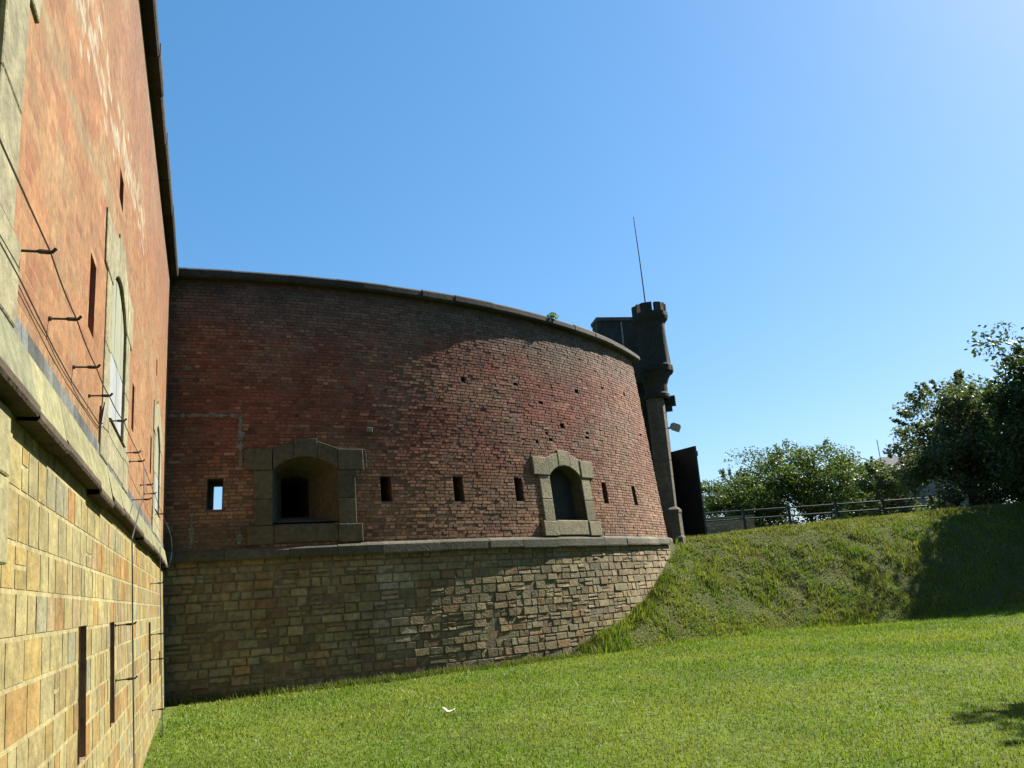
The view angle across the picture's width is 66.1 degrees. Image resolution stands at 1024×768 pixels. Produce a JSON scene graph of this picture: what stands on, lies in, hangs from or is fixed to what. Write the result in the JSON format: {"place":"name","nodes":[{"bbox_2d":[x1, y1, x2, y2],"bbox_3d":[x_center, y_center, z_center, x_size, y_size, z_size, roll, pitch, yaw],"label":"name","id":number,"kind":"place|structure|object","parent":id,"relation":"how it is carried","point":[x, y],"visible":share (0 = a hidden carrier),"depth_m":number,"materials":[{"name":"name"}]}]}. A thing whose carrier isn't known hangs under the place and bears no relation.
{"place":"outdoors","nodes":[
{"label":"outdoors","id":0,"kind":"place"},
{"bbox_2d":[143,504,1023,767],"bbox_3d":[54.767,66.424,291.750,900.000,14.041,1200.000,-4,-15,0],"label":"ground","id":1,"kind":"structure","parent":0,"point":[168,710],"depth_m":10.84,"materials":[{"name":"green plant"}]},
{"bbox_2d":[0,0,178,767],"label":"straight wall","id":2,"kind":"structure","parent":1,"relation":"on","point":[83,134],"depth_m":4.61,"materials":[{"name":"brick"}]},
{"bbox_2d":[0,0,40,327],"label":"arched window","id":3,"kind":"structure","parent":2,"relation":"in","point":[14,14],"depth_m":2.91,"materials":[{"name":"stone"}]},
{"bbox_2d":[0,242,105,426],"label":"wall cable","id":4,"kind":"object","parent":2,"relation":"attached to","point":[102,417],"depth_m":3.67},
{"bbox_2d":[0,138,168,529],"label":"wall cable","id":5,"kind":"object","parent":2,"relation":"attached to","point":[50,252],"depth_m":3.71,"materials":[{"name":"metal"}]},
{"bbox_2d":[98,207,133,493],"bbox_3d":[-3.421,-0.238,6.508,0.383,2.030,2.200,2,-16,-21],"label":"arched window","id":6,"kind":"structure","parent":2,"relation":"in","point":[118,332],"depth_m":6.49,"materials":[{"name":"stone"}]},
{"bbox_2d":[114,466,151,767],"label":"wall cable","id":7,"kind":"object","parent":2,"relation":"attached to","point":[132,678],"depth_m":6.17,"materials":[{"name":"metal"}]},
{"bbox_2d":[151,400,162,542],"bbox_3d":[-5.479,1.279,11.792,0.383,2.030,2.200,2,-16,-21],"label":"arched window","id":8,"kind":"structure","parent":2,"relation":"in","point":[158,433],"depth_m":11.92,"materials":[{"name":"stone"}]},
{"bbox_2d":[150,546,165,736],"bbox_3d":[-4.560,3.361,10.111,0.257,2.501,0.117,1,-15,-20],"label":"wall cable","id":9,"kind":"object","parent":2,"relation":"attached to","point":[160,633],"depth_m":10.16,"materials":[{"name":"metal"}]},
{"bbox_2d":[163,267,672,702],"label":"curved wall","id":10,"kind":"structure","parent":1,"relation":"on","point":[411,480],"depth_m":15.96,"materials":[{"name":"brick"}]},
{"bbox_2d":[244,438,363,545],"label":"arched window","id":11,"kind":"structure","parent":10,"relation":"in","point":[313,480],"depth_m":15.23,"materials":[{"name":"stone"}]},
{"bbox_2d":[547,312,558,318],"bbox_3d":[1.042,-1.711,20.076,0.332,0.247,0.329,-4,-15,0],"label":"wall weed","id":12,"kind":"object","parent":10,"relation":"on","point":[553,316],"depth_m":20.03,"materials":[{"name":"green plant"}]},
{"bbox_2d":[530,450,602,535],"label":"arched window","id":13,"kind":"structure","parent":10,"relation":"in","point":[565,490],"depth_m":18.77,"materials":[{"name":"stone"}]},
{"bbox_2d":[164,570,673,706],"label":"wall foot grass","id":14,"kind":"structure","parent":1,"relation":"on","point":[339,684],"depth_m":14.60,"materials":[{"name":"green plant"}]},
{"bbox_2d":[442,707,454,712],"bbox_3d":[-0.804,4.140,10.006,0.172,0.074,0.062,-8,-15,17],"label":"dry leaf","id":15,"kind":"object","parent":1,"relation":"on","point":[447,711],"visible":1,"depth_m":10.00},
{"bbox_2d":[631,301,685,543],"bbox_3d":[4.781,1.584,25.450,1.568,7.869,3.480,-8,-15,15],"label":"turret","id":16,"kind":"object","parent":1,"relation":"on","point":[657,400],"visible":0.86,"depth_m":24.28,"materials":[{"name":"stone"}]},
{"bbox_2d":[591,317,639,377],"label":"parapet block","id":17,"kind":"structure","parent":16,"relation":"on","point":[622,331],"depth_m":26.08,"materials":[{"name":"stone"}]},
{"bbox_2d":[633,217,645,301],"bbox_3d":[4.277,-3.644,25.970,0.126,4.101,0.048,-4,-15,0],"label":"flag pole","id":18,"kind":"object","parent":16,"relation":"on","point":[640,263],"visible":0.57,"depth_m":26.02,"materials":[{"name":"metal"}]},
{"bbox_2d":[668,422,680,431],"bbox_3d":[5.420,1.470,26.452,0.503,0.309,0.360,-8,-15,15],"label":"flood light","id":19,"kind":"object","parent":16,"relation":"attached to","point":[676,427],"visible":0.87,"depth_m":26.28,"materials":[{"name":"metal"}]},
{"bbox_2d":[671,446,707,535],"bbox_3d":[5.645,3.592,25.371,0.115,3.000,1.304,5,-17,-31],"label":"gate leaf","id":20,"kind":"object","parent":16,"relation":"attached to","point":[688,488],"visible":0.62,"depth_m":25.24,"materials":[{"name":"black paint"}]},
{"bbox_2d":[700,467,794,527],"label":"broad tree","id":21,"kind":"object","parent":1,"relation":"on","point":[736,497],"visible":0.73,"depth_m":46.86,"materials":[{"name":"green plant"}]},
{"bbox_2d":[716,466,799,526],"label":"broad tree","id":22,"kind":"object","parent":1,"relation":"on","point":[738,474],"visible":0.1,"depth_m":52.19,"materials":[{"name":"green plant"}]},
{"bbox_2d":[723,437,871,525],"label":"broad tree","id":23,"kind":"object","parent":1,"relation":"on","point":[803,480],"visible":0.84,"depth_m":48.14,"materials":[{"name":"green plant"}]},
{"bbox_2d":[705,495,937,529],"bbox_3d":[13.763,6.159,35.327,11.800,1.616,0.172,-4,-15,0],"label":"rail fence","id":24,"kind":"object","parent":1,"relation":"on","point":[837,511],"visible":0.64,"depth_m":35.41,"materials":[{"name":"weathered grey wood"}]},
{"bbox_2d":[830,454,909,517],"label":"broad tree","id":25,"kind":"object","parent":1,"relation":"on","point":[866,508],"visible":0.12,"depth_m":49.91,"materials":[{"name":"green plant"}]},
{"bbox_2d":[849,451,941,515],"bbox_3d":[18.869,5.154,38.676,3.636,3.993,3.861,-4,-15,0],"label":"bank tree","id":26,"kind":"object","parent":1,"relation":"on","point":[884,482],"visible":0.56,"depth_m":38.48,"materials":[{"name":"green plant"}]},
{"bbox_2d":[833,441,998,518],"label":"grey house","id":27,"kind":"structure","parent":1,"relation":"on","point":[895,459],"depth_m":59.37,"materials":[{"name":"stone"}]},
{"bbox_2d":[882,369,1021,509],"bbox_3d":[18.361,2.835,32.348,5.730,6.786,6.333,-4,-15,0],"label":"tree","id":28,"kind":"object","parent":1,"relation":"on","point":[942,453],"visible":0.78,"depth_m":31.53,"materials":[{"name":"green plant"}]},
{"bbox_2d":[961,379,1023,502],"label":"tree","id":29,"kind":"object","parent":1,"relation":"on","point":[994,459],"visible":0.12,"depth_m":30.49,"materials":[{"name":"green plant"}]},
{"bbox_2d":[964,319,1023,501],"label":"tree","id":30,"kind":"object","parent":1,"relation":"on","point":[1005,409],"visible":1,"depth_m":27.13,"materials":[{"name":"green plant"}]},
{"bbox_2d":[157,0,1023,523],"label":"sky","id":31,"kind":"structure","parent":0,"point":[824,198],"materials":[{"name":"blue"}]},
{"bbox_2d":[562,501,1023,655],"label":"bank grass","id":32,"kind":"structure","parent":0,"point":[608,646],"depth_m":21.85,"materials":[{"name":"green plant"}]},
{"bbox_2d":[705,515,754,534],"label":"wall","id":33,"kind":"structure","parent":32,"relation":"on","point":[715,527],"depth_m":38.32,"materials":[{"name":"concrete"}]}
]}

